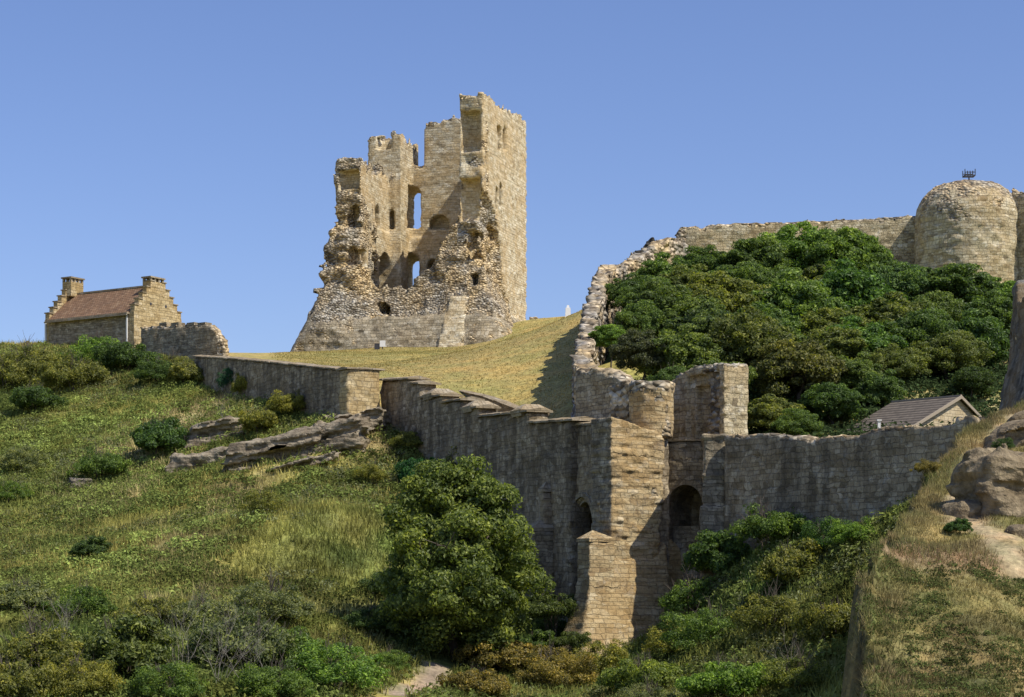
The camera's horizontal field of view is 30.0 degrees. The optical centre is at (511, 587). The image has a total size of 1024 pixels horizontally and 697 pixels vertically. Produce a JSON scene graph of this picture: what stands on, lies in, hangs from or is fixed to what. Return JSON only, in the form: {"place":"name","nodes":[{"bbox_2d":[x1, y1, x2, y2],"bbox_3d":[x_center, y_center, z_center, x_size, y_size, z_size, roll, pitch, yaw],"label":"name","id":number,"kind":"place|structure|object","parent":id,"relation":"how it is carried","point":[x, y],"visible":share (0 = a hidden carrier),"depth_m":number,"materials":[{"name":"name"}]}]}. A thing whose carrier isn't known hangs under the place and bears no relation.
{"place":"outdoors","nodes":[
{"label":"outdoors","id":0,"kind":"place"},
{"bbox_2d":[0,311,1007,696],"bbox_3d":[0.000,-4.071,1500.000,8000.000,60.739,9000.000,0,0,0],"label":"ground","id":1,"kind":"structure","parent":0,"point":[432,669],"depth_m":128.63,"materials":[{"name":"plant"}]},
{"bbox_2d":[0,439,50,470],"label":"shrub","id":2,"kind":"object","parent":1,"relation":"on","point":[16,457],"visible":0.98,"depth_m":128.94,"materials":[{"name":"green plant"}]},
{"bbox_2d":[0,655,58,696],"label":"shrub","id":3,"kind":"object","parent":1,"relation":"on","point":[18,677],"visible":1,"depth_m":60.58,"materials":[{"name":"green plant"}]},
{"bbox_2d":[0,575,59,609],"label":"shrub","id":4,"kind":"object","parent":1,"relation":"on","point":[25,590],"visible":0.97,"depth_m":84.65,"materials":[{"name":"green plant"}]},
{"bbox_2d":[0,333,62,380],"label":"shrub","id":5,"kind":"object","parent":1,"relation":"on","point":[37,359],"visible":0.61,"depth_m":157.94,"materials":[{"name":"green plant"}]},
{"bbox_2d":[8,382,69,410],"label":"shrub","id":6,"kind":"object","parent":1,"relation":"on","point":[21,397],"visible":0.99,"depth_m":145.48,"materials":[{"name":"green plant"}]},
{"bbox_2d":[0,598,84,668],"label":"shrub","id":7,"kind":"object","parent":1,"relation":"on","point":[40,645],"visible":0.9,"depth_m":63.74,"materials":[{"name":"green plant"}]},
{"bbox_2d":[31,347,109,391],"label":"shrub","id":8,"kind":"object","parent":1,"relation":"on","point":[67,370],"visible":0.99,"depth_m":151.70,"materials":[{"name":"green plant"}]},
{"bbox_2d":[41,574,117,617],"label":"shrub","id":9,"kind":"object","parent":1,"relation":"on","point":[86,600],"visible":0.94,"depth_m":81.97,"materials":[{"name":"green plant"}]},
{"bbox_2d":[41,647,125,696],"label":"shrub","id":10,"kind":"object","parent":1,"relation":"on","point":[78,677],"visible":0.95,"depth_m":61.57,"materials":[{"name":"green plant"}]},
{"bbox_2d":[66,445,133,478],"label":"shrub","id":11,"kind":"object","parent":1,"relation":"on","point":[111,463],"visible":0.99,"depth_m":125.30,"materials":[{"name":"green plant"}]},
{"bbox_2d":[44,276,181,346],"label":"stone house","id":12,"kind":"structure","parent":1,"relation":"on","point":[75,313],"depth_m":173.31,"materials":[{"name":"beige stone"}]},
{"bbox_2d":[58,610,180,674],"bbox_3d":[-13.184,2.006,65.081,3.685,2.474,3.870,0,0,44],"label":"shrub","id":13,"kind":"object","parent":1,"relation":"on","point":[126,639],"visible":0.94,"depth_m":64.24,"materials":[{"name":"green plant"}]},
{"bbox_2d":[91,336,164,369],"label":"shrub","id":14,"kind":"object","parent":1,"relation":"on","point":[125,352],"visible":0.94,"depth_m":155.65,"materials":[{"name":"green plant"}]},
{"bbox_2d":[110,589,186,624],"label":"shrub","id":15,"kind":"object","parent":1,"relation":"on","point":[152,609],"visible":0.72,"depth_m":77.63,"materials":[{"name":"green plant"}]},
{"bbox_2d":[129,414,189,453],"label":"shrub","id":16,"kind":"object","parent":1,"relation":"on","point":[157,434],"visible":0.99,"depth_m":128.72,"materials":[{"name":"green plant"}]},
{"bbox_2d":[127,655,210,696],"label":"shrub","id":17,"kind":"object","parent":1,"relation":"on","point":[186,681],"visible":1,"depth_m":62.17,"materials":[{"name":"green plant"}]},
{"bbox_2d":[140,322,228,360],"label":"crenellated wall","id":18,"kind":"structure","parent":1,"relation":"on","point":[189,340],"depth_m":162.81,"materials":[{"name":"grey stone"}]},
{"bbox_2d":[165,446,227,472],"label":"rock ledge","id":19,"kind":"object","parent":1,"relation":"on","point":[179,460],"visible":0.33,"depth_m":124.58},
{"bbox_2d":[168,585,241,629],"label":"shrub","id":20,"kind":"object","parent":1,"relation":"on","point":[214,604],"visible":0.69,"depth_m":76.67,"materials":[{"name":"green plant"}]},
{"bbox_2d":[184,415,244,448],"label":"rock ledge","id":21,"kind":"object","parent":1,"relation":"on","point":[216,427],"visible":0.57,"depth_m":128.89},
{"bbox_2d":[179,597,296,667],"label":"shrub","id":22,"kind":"object","parent":1,"relation":"on","point":[270,637],"visible":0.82,"depth_m":69.97,"materials":[{"name":"green plant"}]},
{"bbox_2d":[235,487,288,512],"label":"shrub","id":23,"kind":"object","parent":1,"relation":"on","point":[264,503],"visible":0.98,"depth_m":101.11,"materials":[{"name":"green plant"}]},
{"bbox_2d":[225,562,314,622],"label":"shrub","id":24,"kind":"object","parent":1,"relation":"on","point":[290,604],"visible":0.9,"depth_m":82.30,"materials":[{"name":"green plant"}]},
{"bbox_2d":[220,426,325,472],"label":"rock ledge","id":25,"kind":"object","parent":1,"relation":"on","point":[238,454],"visible":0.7,"depth_m":118.16,"materials":[{"name":"stone"}]},
{"bbox_2d":[229,647,318,696],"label":"shrub","id":26,"kind":"object","parent":1,"relation":"on","point":[267,680],"visible":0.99,"depth_m":64.76,"materials":[{"name":"green plant"}]},
{"bbox_2d":[192,355,384,414],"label":"boundary wall","id":27,"kind":"structure","parent":1,"relation":"on","point":[342,390],"depth_m":127.71,"materials":[{"name":"stone"}]},
{"bbox_2d":[299,414,373,453],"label":"rock ledge","id":28,"kind":"object","parent":1,"relation":"on","point":[342,434],"visible":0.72,"depth_m":117.37,"materials":[{"name":"stone"}]},
{"bbox_2d":[290,632,390,689],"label":"shrub","id":29,"kind":"object","parent":1,"relation":"on","point":[341,653],"visible":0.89,"depth_m":69.16,"materials":[{"name":"green plant"}]},
{"bbox_2d":[290,92,526,351],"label":"castle keep","id":30,"kind":"structure","parent":1,"relation":"on","point":[465,244],"depth_m":211.65,"materials":[{"name":"stone"}]},
{"bbox_2d":[271,310,581,418],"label":"lawn grass","id":31,"kind":"structure","parent":1,"relation":"on","point":[390,351],"depth_m":150.21,"materials":[{"name":"plant"}]},
{"bbox_2d":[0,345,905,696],"bbox_3d":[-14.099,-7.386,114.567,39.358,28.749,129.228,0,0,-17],"label":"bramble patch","id":32,"kind":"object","parent":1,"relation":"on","point":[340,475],"visible":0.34,"depth_m":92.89,"materials":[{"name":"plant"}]},
{"bbox_2d":[356,453,555,657],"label":"sycamore tree","id":33,"kind":"object","parent":1,"relation":"on","point":[447,584],"visible":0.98,"depth_m":84.00,"materials":[{"name":"green plant"}]},
{"bbox_2d":[0,337,913,696],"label":"grass","id":34,"kind":"structure","parent":1,"relation":"on","point":[316,507],"depth_m":98.60,"materials":[{"name":"plant"}]},
{"bbox_2d":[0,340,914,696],"bbox_3d":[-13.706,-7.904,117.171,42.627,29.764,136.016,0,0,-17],"label":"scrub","id":35,"kind":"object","parent":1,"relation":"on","point":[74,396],"visible":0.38,"depth_m":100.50,"materials":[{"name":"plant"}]},
{"bbox_2d":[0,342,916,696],"bbox_3d":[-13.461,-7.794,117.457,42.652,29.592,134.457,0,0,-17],"label":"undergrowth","id":36,"kind":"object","parent":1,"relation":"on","point":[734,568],"visible":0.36,"depth_m":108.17,"materials":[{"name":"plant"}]},
{"bbox_2d":[0,489,916,696],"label":"long grass","id":37,"kind":"structure","parent":1,"relation":"on","point":[344,566],"depth_m":92.26,"materials":[{"name":"plant"}]},
{"bbox_2d":[436,663,511,695],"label":"shrub","id":38,"kind":"object","parent":1,"relation":"on","point":[487,681],"visible":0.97,"depth_m":76.61,"materials":[{"name":"green plant"}]},
{"bbox_2d":[379,376,595,620],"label":"stepped wall","id":39,"kind":"structure","parent":1,"relation":"on","point":[529,452],"depth_m":101.88,"materials":[{"name":"stone"}]},
{"bbox_2d":[451,639,555,673],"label":"shrub","id":40,"kind":"object","parent":1,"relation":"on","point":[514,654],"visible":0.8,"depth_m":83.69,"materials":[{"name":"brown plant"}]},
{"bbox_2d":[521,590,577,636],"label":"shrub","id":41,"kind":"object","parent":1,"relation":"on","point":[552,605],"visible":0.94,"depth_m":90.27,"materials":[{"name":"green plant"}]},
{"bbox_2d":[512,636,599,686],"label":"shrub","id":42,"kind":"object","parent":1,"relation":"on","point":[543,669],"visible":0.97,"depth_m":81.52,"materials":[{"name":"brown plant"}]},
{"bbox_2d":[570,637,635,672],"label":"shrub","id":43,"kind":"object","parent":1,"relation":"on","point":[609,657],"visible":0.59,"depth_m":84.51,"materials":[{"name":"green plant"}]},
{"bbox_2d":[575,366,633,421],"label":"ruined gate wall","id":44,"kind":"structure","parent":1,"relation":"on","point":[601,392],"depth_m":97.64,"materials":[{"name":"grey stone"}]},
{"bbox_2d":[560,380,683,655],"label":"gate tower","id":45,"kind":"structure","parent":1,"relation":"on","point":[626,571],"depth_m":91.51,"materials":[{"name":"stone"}]},
{"bbox_2d":[575,421,670,564],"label":"passage wall","id":46,"kind":"structure","parent":1,"relation":"on","point":[583,497],"depth_m":94.48,"materials":[{"name":"stone"}]},
{"bbox_2d":[569,237,689,417],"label":"tumbled wall","id":47,"kind":"structure","parent":1,"relation":"on","point":[596,311],"depth_m":130.27,"materials":[{"name":"stone"}]},
{"bbox_2d":[608,327,668,379],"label":"grove tree","id":48,"kind":"object","parent":1,"relation":"on","point":[631,346],"visible":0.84,"depth_m":111.86,"materials":[{"name":"green plant"}]},
{"bbox_2d":[611,299,668,338],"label":"grove tree","id":49,"kind":"object","parent":1,"relation":"on","point":[642,317],"visible":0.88,"depth_m":122.85,"materials":[{"name":"green plant"}]},
{"bbox_2d":[595,648,695,694],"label":"shrub","id":50,"kind":"object","parent":1,"relation":"on","point":[618,678],"visible":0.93,"depth_m":72.41,"materials":[{"name":"green plant"}]},
{"bbox_2d":[636,251,701,276],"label":"grove tree","id":51,"kind":"object","parent":1,"relation":"on","point":[657,266],"visible":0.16,"depth_m":138.78,"materials":[{"name":"green plant"}]},
{"bbox_2d":[631,278,726,334],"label":"grove tree","id":52,"kind":"object","parent":1,"relation":"on","point":[666,299],"visible":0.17,"depth_m":127.00,"materials":[{"name":"green plant"}]},
{"bbox_2d":[637,323,723,380],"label":"grove tree","id":53,"kind":"object","parent":1,"relation":"on","point":[686,349],"visible":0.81,"depth_m":111.68,"materials":[{"name":"green plant"}]},
{"bbox_2d":[668,439,702,585],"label":"arch wall","id":54,"kind":"structure","parent":1,"relation":"on","point":[685,461],"depth_m":94.15,"materials":[{"name":"grey stone"}]},
{"bbox_2d":[658,559,720,614],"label":"shrub","id":55,"kind":"object","parent":1,"relation":"on","point":[678,598],"visible":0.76,"depth_m":86.49,"materials":[{"name":"green plant"}]},
{"bbox_2d":[661,302,731,336],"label":"grove tree","id":56,"kind":"object","parent":1,"relation":"on","point":[702,320],"visible":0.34,"depth_m":118.18,"materials":[{"name":"green plant"}]},
{"bbox_2d":[658,590,743,650],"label":"shrub","id":57,"kind":"object","parent":1,"relation":"on","point":[706,624],"visible":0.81,"depth_m":76.61,"materials":[{"name":"green plant"}]},
{"bbox_2d":[671,244,737,271],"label":"grove tree","id":58,"kind":"object","parent":1,"relation":"on","point":[708,257],"visible":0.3,"depth_m":141.80,"materials":[{"name":"green plant"}]},
{"bbox_2d":[668,363,748,586],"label":"broken pier tower","id":59,"kind":"structure","parent":1,"relation":"on","point":[711,402],"depth_m":95.05,"materials":[{"name":"stone"}]},
{"bbox_2d":[680,528,751,578],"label":"shrub","id":60,"kind":"object","parent":1,"relation":"on","point":[716,552],"visible":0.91,"depth_m":86.91,"materials":[{"name":"green plant"}]},
{"bbox_2d":[674,648,769,696],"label":"shrub","id":61,"kind":"object","parent":1,"relation":"on","point":[730,676],"visible":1,"depth_m":67.12,"materials":[{"name":"green plant"}]},
{"bbox_2d":[677,270,777,312],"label":"grove tree","id":62,"kind":"object","parent":1,"relation":"on","point":[719,285],"visible":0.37,"depth_m":128.42,"materials":[{"name":"green plant"}]},
{"bbox_2d":[707,261,776,290],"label":"grove tree","id":63,"kind":"object","parent":1,"relation":"on","point":[753,271],"visible":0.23,"depth_m":135.43,"materials":[{"name":"green plant"}]},
{"bbox_2d":[704,305,797,374],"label":"grove tree","id":64,"kind":"object","parent":1,"relation":"on","point":[741,336],"visible":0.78,"depth_m":112.90,"materials":[{"name":"green plant"}]},
{"bbox_2d":[718,236,797,268],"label":"grove tree","id":65,"kind":"object","parent":1,"relation":"on","point":[759,251],"visible":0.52,"depth_m":139.63,"materials":[{"name":"green plant"}]},
{"bbox_2d":[722,577,799,633],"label":"shrub","id":66,"kind":"object","parent":1,"relation":"on","point":[772,606],"visible":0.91,"depth_m":73.48,"materials":[{"name":"green plant"}]},
{"bbox_2d":[722,490,808,550],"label":"shrub","id":67,"kind":"object","parent":1,"relation":"on","point":[771,523],"visible":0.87,"depth_m":83.66,"materials":[{"name":"green plant"}]},
{"bbox_2d":[747,393,804,429],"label":"grove tree","id":68,"kind":"object","parent":1,"relation":"on","point":[761,412],"visible":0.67,"depth_m":104.90,"materials":[{"name":"green plant"}]},
{"bbox_2d":[755,537,826,584],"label":"shrub","id":69,"kind":"object","parent":1,"relation":"on","point":[785,562],"visible":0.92,"depth_m":77.99,"materials":[{"name":"green plant"}]},
{"bbox_2d":[675,215,914,265],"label":"curtain wall","id":70,"kind":"structure","parent":1,"relation":"on","point":[895,235],"depth_m":161.47,"materials":[{"name":"stone"}]},
{"bbox_2d":[767,407,824,436],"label":"grove tree","id":71,"kind":"object","parent":1,"relation":"on","point":[796,420],"visible":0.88,"depth_m":102.22,"materials":[{"name":"green plant"}]},
{"bbox_2d":[743,268,849,323],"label":"grove tree","id":72,"kind":"object","parent":1,"relation":"on","point":[796,298],"visible":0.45,"depth_m":127.00,"materials":[{"name":"green plant"}]},
{"bbox_2d":[760,639,833,690],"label":"shrub","id":73,"kind":"object","parent":1,"relation":"on","point":[781,674],"visible":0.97,"depth_m":66.04,"materials":[{"name":"green plant"}]},
{"bbox_2d":[748,338,848,402],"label":"grove tree","id":74,"kind":"object","parent":1,"relation":"on","point":[797,365],"visible":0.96,"depth_m":109.61,"materials":[{"name":"green plant"}]},
{"bbox_2d":[757,220,842,275],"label":"grove tree","id":75,"kind":"object","parent":1,"relation":"on","point":[807,237],"visible":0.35,"depth_m":141.19,"materials":[{"name":"green plant"}]},
{"bbox_2d":[607,327,1009,437],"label":"bramble","id":76,"kind":"object","parent":1,"relation":"on","point":[915,382],"visible":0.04,"depth_m":111.13,"materials":[{"name":"plant"}]},
{"bbox_2d":[790,596,851,642],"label":"shrub","id":77,"kind":"object","parent":1,"relation":"on","point":[825,621],"visible":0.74,"depth_m":69.28,"materials":[{"name":"green plant"}]},
{"bbox_2d":[798,516,851,552],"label":"shrub","id":78,"kind":"object","parent":1,"relation":"on","point":[813,531],"visible":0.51,"depth_m":79.09,"materials":[{"name":"green plant"}]},
{"bbox_2d":[797,381,867,424],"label":"grove tree","id":79,"kind":"object","parent":1,"relation":"on","point":[834,399],"visible":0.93,"depth_m":105.92,"materials":[{"name":"green plant"}]},
{"bbox_2d":[797,306,868,335],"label":"grove tree","id":80,"kind":"object","parent":1,"relation":"on","point":[825,318],"visible":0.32,"depth_m":124.86,"materials":[{"name":"green plant"}]},
{"bbox_2d":[806,326,871,359],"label":"grove tree","id":81,"kind":"object","parent":1,"relation":"on","point":[838,341],"visible":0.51,"depth_m":116.45,"materials":[{"name":"green plant"}]},
{"bbox_2d":[798,225,893,277],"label":"grove tree","id":82,"kind":"object","parent":1,"relation":"on","point":[830,246],"visible":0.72,"depth_m":139.41,"materials":[{"name":"green plant"}]},
{"bbox_2d":[828,510,879,543],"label":"shrub","id":83,"kind":"object","parent":1,"relation":"on","point":[841,533],"visible":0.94,"depth_m":77.16,"materials":[{"name":"green plant"}]},
{"bbox_2d":[724,415,984,554],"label":"moat wall","id":84,"kind":"structure","parent":1,"relation":"on","point":[842,477],"depth_m":82.73,"materials":[{"name":"stone"}]},
{"bbox_2d":[834,351,884,388],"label":"grove tree","id":85,"kind":"object","parent":1,"relation":"on","point":[858,369],"visible":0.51,"depth_m":110.90,"materials":[{"name":"green plant"}]},
{"bbox_2d":[818,258,907,312],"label":"grove tree","id":86,"kind":"object","parent":1,"relation":"on","point":[850,284],"visible":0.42,"depth_m":131.56,"materials":[{"name":"green plant"}]},
{"bbox_2d":[825,315,907,358],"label":"grove tree","id":87,"kind":"object","parent":1,"relation":"on","point":[875,336],"visible":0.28,"depth_m":118.32,"materials":[{"name":"green plant"}]},
{"bbox_2d":[851,368,907,408],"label":"grove tree","id":88,"kind":"object","parent":1,"relation":"on","point":[872,387],"visible":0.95,"depth_m":109.10,"materials":[{"name":"green plant"}]},
{"bbox_2d":[848,291,928,323],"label":"grove tree","id":89,"kind":"object","parent":1,"relation":"on","point":[893,311],"visible":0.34,"depth_m":128.59,"materials":[{"name":"green plant"}]},
{"bbox_2d":[864,343,931,377],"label":"grove tree","id":90,"kind":"object","parent":1,"relation":"on","point":[905,362],"visible":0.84,"depth_m":114.89,"materials":[{"name":"green plant"}]},
{"bbox_2d":[870,261,932,302],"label":"grove tree","id":91,"kind":"object","parent":1,"relation":"on","point":[913,283],"visible":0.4,"depth_m":137.06,"materials":[{"name":"green plant"}]},
{"bbox_2d":[843,395,981,432],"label":"outbuilding","id":92,"kind":"structure","parent":1,"relation":"on","point":[936,411],"depth_m":104.11,"materials":[{"name":"stone"}]},
{"bbox_2d":[878,307,960,347],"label":"grove tree","id":93,"kind":"object","parent":1,"relation":"on","point":[918,325],"visible":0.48,"depth_m":120.32,"materials":[{"name":"green plant"}]},
{"bbox_2d":[912,290,968,321],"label":"grove tree","id":94,"kind":"object","parent":1,"relation":"on","point":[945,302],"visible":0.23,"depth_m":129.74,"materials":[{"name":"green plant"}]},
{"bbox_2d":[910,329,995,380],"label":"grove tree","id":95,"kind":"object","parent":1,"relation":"on","point":[948,351],"visible":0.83,"depth_m":116.68,"materials":[{"name":"green plant"}]},
{"bbox_2d":[923,263,1003,307],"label":"grove tree","id":96,"kind":"object","parent":1,"relation":"on","point":[958,282],"visible":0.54,"depth_m":136.49,"materials":[{"name":"green plant"}]},
{"bbox_2d":[914,179,1018,284],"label":"round tower","id":97,"kind":"structure","parent":1,"relation":"on","point":[963,221],"depth_m":155.44,"materials":[{"name":"stone"}]},
{"bbox_2d":[945,365,996,400],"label":"grove tree","id":98,"kind":"object","parent":1,"relation":"on","point":[975,378],"visible":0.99,"depth_m":111.20,"materials":[{"name":"green plant"}]},
{"bbox_2d":[939,308,1009,367],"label":"grove tree","id":99,"kind":"object","parent":1,"relation":"on","point":[987,329],"visible":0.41,"depth_m":119.62,"materials":[{"name":"green plant"}]},
{"bbox_2d":[958,289,1012,329],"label":"grove tree","id":100,"kind":"object","parent":1,"relation":"on","point":[1000,308],"visible":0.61,"depth_m":131.74,"materials":[{"name":"green plant"}]},
{"bbox_2d":[999,280,1023,410],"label":"shaded tower wall","id":101,"kind":"structure","parent":1,"relation":"on","point":[1012,393],"depth_m":83.80,"materials":[{"name":"stone"}]},
{"bbox_2d":[0,0,1023,352],"label":"sky","id":102,"kind":"structure","parent":0,"point":[194,145],"materials":[{"name":"blue"}]},
{"bbox_2d":[841,406,1023,696],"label":"hill","id":103,"kind":"structure","parent":0,"point":[1007,546],"depth_m":45.54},
{"bbox_2d":[848,399,1023,696],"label":"dry grass","id":104,"kind":"structure","parent":103,"relation":"on","point":[983,584],"depth_m":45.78,"materials":[{"name":"plant"}]},
{"bbox_2d":[849,541,1023,696],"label":"clover","id":105,"kind":"object","parent":103,"relation":"on","point":[952,649],"visible":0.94,"depth_m":43.39,"materials":[{"name":"plant"}]},
{"bbox_2d":[941,499,984,520],"bbox_3d":[13.153,-1.925,54.781,1.381,1.196,1.671,0,0,-30],"label":"boulder","id":106,"kind":"object","parent":103,"relation":"on","point":[969,510],"visible":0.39,"depth_m":54.40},
{"bbox_2d":[945,443,1023,517],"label":"boulder","id":107,"kind":"object","parent":103,"relation":"on","point":[991,480],"visible":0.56,"depth_m":54.13,"materials":[{"name":"stone"}]},
{"bbox_2d":[984,419,1023,448],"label":"boulder","id":108,"kind":"object","parent":103,"relation":"on","point":[1013,430],"visible":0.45,"depth_m":61.68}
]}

